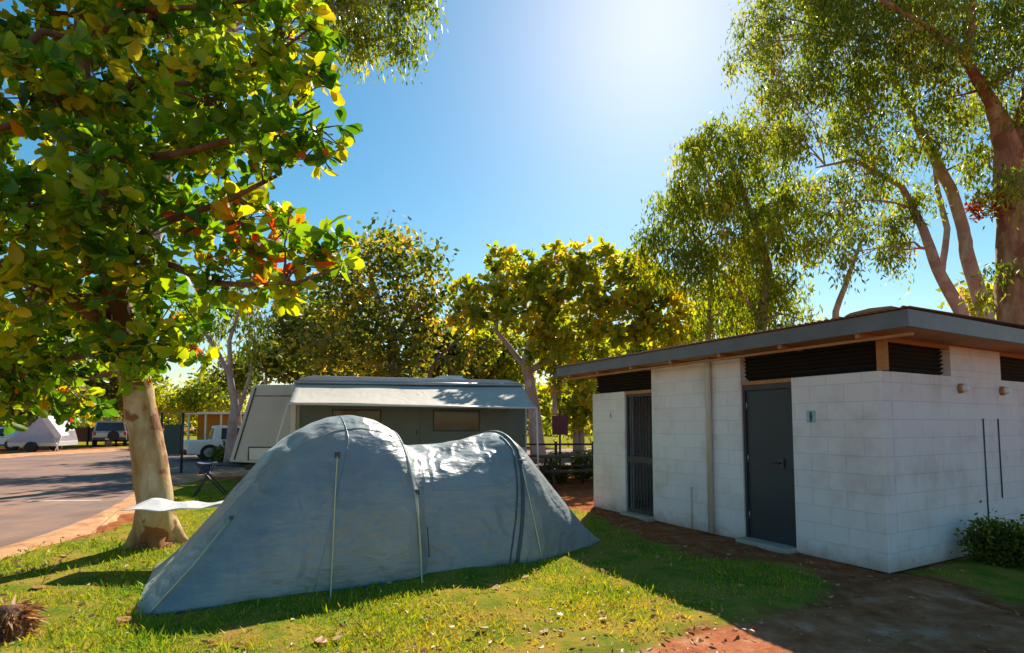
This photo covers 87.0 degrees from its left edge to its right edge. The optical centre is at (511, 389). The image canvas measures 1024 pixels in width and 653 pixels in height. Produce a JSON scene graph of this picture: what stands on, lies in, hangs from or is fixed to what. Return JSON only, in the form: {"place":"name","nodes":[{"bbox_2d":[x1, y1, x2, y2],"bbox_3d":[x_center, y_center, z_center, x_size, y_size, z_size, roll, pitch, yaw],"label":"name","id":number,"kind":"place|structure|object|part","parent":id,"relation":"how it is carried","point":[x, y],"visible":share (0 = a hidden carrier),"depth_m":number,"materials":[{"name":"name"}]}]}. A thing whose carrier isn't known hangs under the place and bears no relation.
{"place":"outdoors","nodes":[
{"label":"outdoors","id":0,"kind":"place"},
{"bbox_2d":[183,425,239,460],"bbox_3d":[-12.232,2.350,24.032,4.235,1.506,2.020,3,-4,-35],"label":"parked car","id":1,"kind":"object","parent":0,"point":[217,435],"visible":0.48,"depth_m":22.67,"materials":[{"name":"white metal"}]},
{"bbox_3d":[-13.084,1.920,23.463,0.110,0.460,1.420,3,-4,-35],"label":"window","id":2,"kind":"part","parent":1,"relation":"part of","materials":[{"name":"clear glass"}]},
{"bbox_3d":[-11.736,1.922,23.501,1.638,0.485,0.153,3,-4,-35],"label":"window","id":3,"kind":"part","parent":1,"relation":"part of","materials":[{"name":"black glass"}]},
{"bbox_2d":[0,448,591,547],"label":"road","id":4,"kind":"structure","parent":0,"point":[40,483],"depth_m":13.40,"materials":[{"name":"grey asphalt"}]},
{"bbox_2d":[26,500,98,501],"bbox_3d":[-8.866,2.205,10.702,1.346,0.001,0.100,0,-4,-6],"label":"road line","id":5,"kind":"object","parent":4,"relation":"on","point":[73,500],"visible":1,"depth_m":10.72,"materials":[{"name":"paint"}]},
{"bbox_2d":[519,314,602,451],"bbox_3d":[3.555,-1.035,30.347,6.407,9.065,5.574,-3,-4,34],"label":"tree","id":6,"kind":"object","parent":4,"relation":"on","point":[575,440],"visible":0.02,"depth_m":29.75,"materials":[{"name":"green plant"}]},
{"bbox_2d":[0,488,1022,652],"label":"grass","id":7,"kind":"structure","parent":0,"point":[160,631],"depth_m":4.52,"materials":[{"name":"green plant"}]},
{"bbox_2d":[0,427,1023,652],"bbox_3d":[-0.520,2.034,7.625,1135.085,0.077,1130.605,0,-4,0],"label":"ground","id":8,"kind":"structure","parent":0,"point":[958,620],"depth_m":4.64,"materials":[{"name":"green plant"}]},
{"bbox_2d":[0,427,23,449],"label":"parked car","id":9,"kind":"object","parent":8,"relation":"on","point":[3,438],"visible":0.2,"depth_m":32.03,"materials":[{"name":"white metal"}]},
{"bbox_2d":[6,352,32,425],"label":"tree","id":10,"kind":"object","parent":8,"relation":"on","point":[30,422],"depth_m":39.80,"materials":[{"name":"green plant"}]},
{"bbox_2d":[0,594,53,643],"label":"dry stump","id":11,"kind":"object","parent":8,"relation":"on","point":[20,620],"visible":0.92,"depth_m":3.88,"materials":[{"name":"brown wood"}]},
{"bbox_2d":[30,585,44,588],"bbox_3d":[-4.403,1.833,5.010,0.120,0.014,0.106,5,-5,25],"label":"fallen leaf","id":12,"kind":"object","parent":8,"relation":"on","point":[37,586],"visible":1,"depth_m":5.02,"materials":[{"name":"beige plant"}]},
{"bbox_2d":[0,415,77,451],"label":"tent trailer","id":13,"kind":"object","parent":8,"relation":"on","point":[51,434],"visible":0.94,"depth_m":29.53,"materials":[{"name":"white fabric"}]},
{"bbox_2d":[10,404,72,426],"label":"tree","id":14,"kind":"object","parent":8,"relation":"on","point":[32,415],"visible":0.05,"depth_m":37.16,"materials":[{"name":"green plant"}]},
{"bbox_2d":[0,447,127,458],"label":"sand verge","id":15,"kind":"structure","parent":8,"relation":"on","point":[20,454],"depth_m":28.36,"materials":[{"name":"beige sand"}]},
{"bbox_2d":[2,426,128,444],"bbox_3d":[-35.442,3.414,39.843,17.000,1.400,0.160,0,-4,0],"label":"fence","id":16,"kind":"object","parent":8,"relation":"on","point":[84,434],"visible":0.14,"depth_m":39.85,"materials":[{"name":"metal"}]},
{"bbox_2d":[48,390,101,427],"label":"tree","id":17,"kind":"object","parent":8,"relation":"on","point":[78,408],"visible":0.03,"depth_m":43.20,"materials":[{"name":"green plant"}]},
{"bbox_2d":[91,421,126,445],"bbox_3d":[-29.273,3.184,39.337,2.270,1.806,5.000,3,-5,-36],"label":"parked car","id":18,"kind":"object","parent":8,"relation":"on","point":[109,430],"visible":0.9,"depth_m":37.53,"materials":[{"name":"silver metal"}]},
{"bbox_3d":[-28.040,2.599,37.675,1.670,0.592,0.110,3,-5,-36],"label":"window","id":19,"kind":"part","parent":18,"relation":"part of","materials":[{"name":"blue glass"}]},
{"bbox_2d":[75,358,168,445],"bbox_3d":[-28.093,0.329,37.769,7.253,7.325,6.218,0,-4,0],"label":"tree","id":20,"kind":"object","parent":8,"relation":"on","point":[111,387],"visible":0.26,"depth_m":37.17,"materials":[{"name":"green plant"}]},
{"bbox_2d":[116,616,131,620],"bbox_3d":[-3.007,1.780,4.184,0.129,0.015,0.113,7,-4,15],"label":"fallen leaf","id":21,"kind":"object","parent":8,"relation":"on","point":[119,618],"visible":0.96,"depth_m":4.19,"materials":[{"name":"beige plant"}]},
{"bbox_2d":[111,373,181,423],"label":"tree","id":22,"kind":"object","parent":8,"relation":"on","point":[160,398],"visible":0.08,"depth_m":42.13,"materials":[{"name":"green plant"}]},
{"bbox_2d":[159,411,196,472],"bbox_3d":[-10.506,1.688,16.927,1.130,2.003,0.100,0,-4,0],"label":"notice board","id":23,"kind":"object","parent":8,"relation":"on","point":[174,438],"visible":0.75,"depth_m":16.91,"materials":[{"name":"metal"}]},
{"bbox_2d":[0,0,367,550],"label":"almond tree","id":24,"kind":"object","parent":8,"relation":"on","point":[96,208],"visible":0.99,"depth_m":6.45,"materials":[{"name":"green plant"}]},
{"bbox_2d":[160,376,216,424],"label":"tree","id":25,"kind":"object","parent":8,"relation":"on","point":[171,419],"visible":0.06,"depth_m":47.49,"materials":[{"name":"green plant"}]},
{"bbox_2d":[167,367,247,425],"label":"tree","id":26,"kind":"object","parent":8,"relation":"on","point":[197,396],"visible":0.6,"depth_m":44.77,"materials":[{"name":"green plant"}]},
{"bbox_2d":[192,461,226,496],"bbox_3d":[-6.478,1.937,11.622,0.665,0.745,0.370,1,-4,-20],"label":"folding stool","id":27,"kind":"object","parent":8,"relation":"on","point":[205,469],"visible":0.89,"depth_m":11.51,"materials":[{"name":"fabric"}]},
{"bbox_2d":[185,412,244,439],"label":"shelter","id":28,"kind":"object","parent":8,"relation":"on","point":[207,421],"visible":0.31,"depth_m":42.89,"materials":[{"name":"orange wood"}]},
{"bbox_2d":[207,440,225,461],"bbox_3d":[-11.550,2.563,21.837,1.251,1.045,1.599,4,-5,-45],"label":"shrub","id":29,"kind":"object","parent":8,"relation":"on","point":[218,452],"visible":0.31,"depth_m":21.55,"materials":[{"name":"green plant"}]},
{"bbox_2d":[168,287,277,461],"bbox_3d":[-11.262,-0.598,21.063,4.615,7.029,3.128,0,-4,0],"label":"gum tree","id":30,"kind":"object","parent":8,"relation":"on","point":[237,405],"visible":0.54,"depth_m":21.02,"materials":[{"name":"green plant"}]},
{"bbox_2d":[203,342,270,425],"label":"tree","id":31,"kind":"object","parent":8,"relation":"on","point":[240,378],"visible":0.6,"depth_m":39.75,"materials":[{"name":"green plant"}]},
{"bbox_2d":[236,324,301,385],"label":"tree","id":32,"kind":"object","parent":8,"relation":"on","point":[271,375],"visible":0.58,"depth_m":33.86,"materials":[{"name":"green plant"}]},
{"bbox_2d":[0,467,558,559],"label":"dirt verge","id":33,"kind":"structure","parent":8,"relation":"on","point":[88,526],"depth_m":8.19,"materials":[{"name":"beige soil"}]},
{"bbox_2d":[124,0,448,483],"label":"gum tree","id":34,"kind":"object","parent":8,"relation":"on","point":[359,11],"visible":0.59,"depth_m":14.47,"materials":[{"name":"green plant"}]},
{"bbox_2d":[262,332,317,384],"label":"tree","id":35,"kind":"object","parent":8,"relation":"on","point":[296,378],"visible":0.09,"depth_m":34.77,"materials":[{"name":"green plant"}]},
{"bbox_2d":[0,384,592,435],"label":"distant woodland","id":36,"kind":"object","parent":8,"relation":"on","point":[88,422],"visible":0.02,"depth_m":74.74,"materials":[{"name":"green plant"}]},
{"bbox_2d":[313,636,326,642],"bbox_3d":[-1.343,1.755,3.782,0.098,0.013,0.112,11,-4,2],"label":"fallen leaf","id":37,"kind":"object","parent":8,"relation":"on","point":[321,639],"visible":0.95,"depth_m":3.79,"materials":[{"name":"beige plant"}]},
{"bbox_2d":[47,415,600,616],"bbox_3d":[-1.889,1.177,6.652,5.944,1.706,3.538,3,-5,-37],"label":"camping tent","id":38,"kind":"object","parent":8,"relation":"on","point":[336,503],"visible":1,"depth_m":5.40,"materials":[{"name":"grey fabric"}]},
{"bbox_2d":[265,289,383,380],"bbox_3d":[-11.009,-1.193,31.280,7.016,9.513,8.476,0,-4,0],"label":"tree","id":39,"kind":"object","parent":8,"relation":"on","point":[286,321],"visible":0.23,"depth_m":30.28,"materials":[{"name":"green plant"}]},
{"bbox_2d":[199,375,538,469],"bbox_3d":[-4.117,1.010,14.690,9.148,2.971,4.658,0,-4,-7],"label":"caravan","id":40,"kind":"object","parent":8,"relation":"on","point":[417,411],"visible":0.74,"depth_m":14.52,"materials":[{"name":"white metal"}]},
{"bbox_2d":[332,409,380,422],"bbox_3d":[-4.227,0.843,14.662,1.300,0.600,0.023,0,-4,-7],"label":"window","id":41,"kind":"structure","parent":40,"relation":"in","point":[374,414],"depth_m":14.68,"materials":[{"name":"glass"}]},
{"bbox_2d":[394,407,419,444],"bbox_3d":[-2.879,1.103,14.809,0.700,1.700,0.037,0,-4,-7],"label":"door","id":42,"kind":"structure","parent":40,"relation":"in","point":[406,419],"depth_m":14.82,"materials":[{"name":"metal"}]},
{"bbox_2d":[433,410,479,430],"bbox_3d":[-1.548,0.865,15.000,1.300,0.600,0.023,0,-4,-7],"label":"window","id":43,"kind":"structure","parent":40,"relation":"in","point":[443,420],"depth_m":14.99,"materials":[{"name":"glass"}]},
{"bbox_2d":[281,210,462,377],"bbox_3d":[-6.203,-2.851,25.559,9.603,12.084,6.130,0,-4,0],"label":"leafy tree","id":44,"kind":"object","parent":8,"relation":"on","point":[359,296],"visible":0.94,"depth_m":24.64,"materials":[{"name":"green plant"}]},
{"bbox_2d":[352,353,412,376],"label":"tree","id":45,"kind":"object","parent":8,"relation":"on","point":[380,373],"visible":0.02,"depth_m":38.61,"materials":[{"name":"green plant"}]},
{"bbox_2d":[0,511,842,652],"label":"leaf litter","id":46,"kind":"object","parent":8,"relation":"on","point":[632,620],"visible":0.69,"depth_m":4.23,"materials":[{"name":"brown plant"}]},
{"bbox_2d":[396,296,511,378],"bbox_3d":[-3.086,-0.821,30.003,6.526,8.595,7.363,0,-4,0],"label":"tree","id":47,"kind":"object","parent":8,"relation":"on","point":[454,337],"visible":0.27,"depth_m":29.59,"materials":[{"name":"green plant"}]},
{"bbox_2d":[425,325,508,378],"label":"sapling","id":48,"kind":"object","parent":8,"relation":"on","point":[463,354],"visible":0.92,"depth_m":20.03,"materials":[{"name":"green plant"}]},
{"bbox_2d":[459,319,548,389],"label":"tree","id":49,"kind":"object","parent":8,"relation":"on","point":[511,369],"visible":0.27,"depth_m":31.55,"materials":[{"name":"green plant"}]},
{"bbox_2d":[518,373,562,435],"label":"tree","id":50,"kind":"object","parent":8,"relation":"on","point":[546,412],"visible":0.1,"depth_m":36.79,"materials":[{"name":"green plant"}]},
{"bbox_2d":[539,458,573,482],"bbox_3d":[1.158,2.176,14.436,1.031,0.779,0.972,2,-4,-24],"label":"shrub","id":51,"kind":"object","parent":8,"relation":"on","point":[561,477],"visible":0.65,"depth_m":14.29,"materials":[{"name":"green plant"}]},
{"bbox_2d":[527,441,592,463],"bbox_3d":[2.870,2.312,18.806,5.500,1.000,0.100,0,-4,-4],"label":"rail","id":52,"kind":"object","parent":8,"relation":"on","point":[555,443],"visible":0.08,"depth_m":18.71,"materials":[{"name":"metal"}]},
{"bbox_2d":[552,409,570,472],"bbox_3d":[1.558,1.673,16.955,0.600,2.138,0.095,0,-4,0],"label":"park sign","id":53,"kind":"object","parent":8,"relation":"on","point":[559,425],"visible":0.94,"depth_m":16.94,"materials":[{"name":"metal"}]},
{"bbox_2d":[535,454,592,489],"bbox_3d":[1.447,2.054,13.585,1.600,0.775,1.700,1,-4,-12],"label":"picnic table","id":54,"kind":"object","parent":8,"relation":"on","point":[584,469],"visible":0.63,"depth_m":13.32,"materials":[{"name":"grey wood"}]},
{"bbox_2d":[537,380,597,451],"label":"tree","id":55,"kind":"object","parent":8,"relation":"on","point":[581,414],"visible":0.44,"depth_m":29.45,"materials":[{"name":"green plant"}]},
{"bbox_2d":[567,447,592,480],"bbox_3d":[2.093,2.110,15.117,1.285,1.004,1.106,0,-4,0],"label":"shrub","id":56,"kind":"object","parent":8,"relation":"on","point":[581,461],"visible":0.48,"depth_m":15.01,"materials":[{"name":"green plant"}]},
{"bbox_2d":[446,234,715,461],"bbox_3d":[2.609,-1.789,21.895,10.729,9.531,5.235,0,-4,0],"label":"leafy tree","id":57,"kind":"object","parent":8,"relation":"on","point":[555,327],"visible":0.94,"depth_m":21.08,"materials":[{"name":"green plant"}]},
{"bbox_2d":[607,320,705,356],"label":"tree","id":58,"kind":"object","parent":8,"relation":"on","point":[630,348],"visible":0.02,"depth_m":28.90,"materials":[{"name":"green plant"}]},
{"bbox_2d":[685,268,783,338],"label":"tree","id":59,"kind":"object","parent":8,"relation":"on","point":[723,297],"visible":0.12,"depth_m":29.77,"materials":[{"name":"green plant"}]},
{"bbox_2d":[620,101,860,341],"bbox_3d":[8.255,-3.848,19.140,8.865,13.452,5.031,0,-4,0],"label":"gum tree","id":60,"kind":"object","parent":8,"relation":"on","point":[751,250],"visible":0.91,"depth_m":18.83,"materials":[{"name":"green plant"}]},
{"bbox_2d":[554,305,1023,572],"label":"toilet block","id":61,"kind":"structure","parent":8,"relation":"on","point":[887,439],"depth_m":6.60,"materials":[{"name":"concrete"}]},
{"bbox_2d":[626,393,653,515],"bbox_3d":[2.173,1.076,9.100,0.035,2.000,0.675,2,-4,-28],"label":"screen door","id":62,"kind":"structure","parent":61,"relation":"in","point":[648,460],"depth_m":9.16,"materials":[{"name":"metal"}]},
{"bbox_2d":[746,388,794,545],"bbox_3d":[3.301,0.966,6.925,0.109,1.940,0.666,2,-4,-28],"label":"door","id":63,"kind":"structure","parent":61,"relation":"in","point":[769,437],"depth_m":6.92,"materials":[{"name":"metal"}]},
{"bbox_2d":[597,510,1020,652],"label":"path litter","id":64,"kind":"object","parent":8,"relation":"on","point":[935,644],"visible":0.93,"depth_m":4.35,"materials":[{"name":"brown plant"}]},
{"bbox_2d":[718,0,1021,319],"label":"gum tree","id":65,"kind":"object","parent":8,"relation":"on","point":[859,95],"visible":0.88,"depth_m":15.09,"materials":[{"name":"green plant"}]},
{"bbox_2d":[810,0,1023,323],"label":"gum tree","id":66,"kind":"object","parent":8,"relation":"on","point":[1005,137],"visible":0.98,"depth_m":12.77,"materials":[{"name":"green plant"}]},
{"bbox_2d":[935,263,995,319],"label":"tree","id":67,"kind":"object","parent":8,"relation":"on","point":[961,292],"visible":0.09,"depth_m":26.21,"materials":[{"name":"yellow plant"}]},
{"bbox_2d":[951,500,1023,568],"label":"shrub","id":68,"kind":"object","parent":8,"relation":"on","point":[994,550],"visible":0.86,"depth_m":5.91,"materials":[{"name":"green plant"}]},
{"bbox_2d":[985,514,1023,569],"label":"shrub","id":69,"kind":"object","parent":8,"relation":"on","point":[1020,533],"visible":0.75,"depth_m":5.72,"materials":[{"name":"green plant"}]},
{"bbox_2d":[0,0,1023,425],"label":"sky","id":70,"kind":"structure","parent":0,"point":[529,123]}
]}

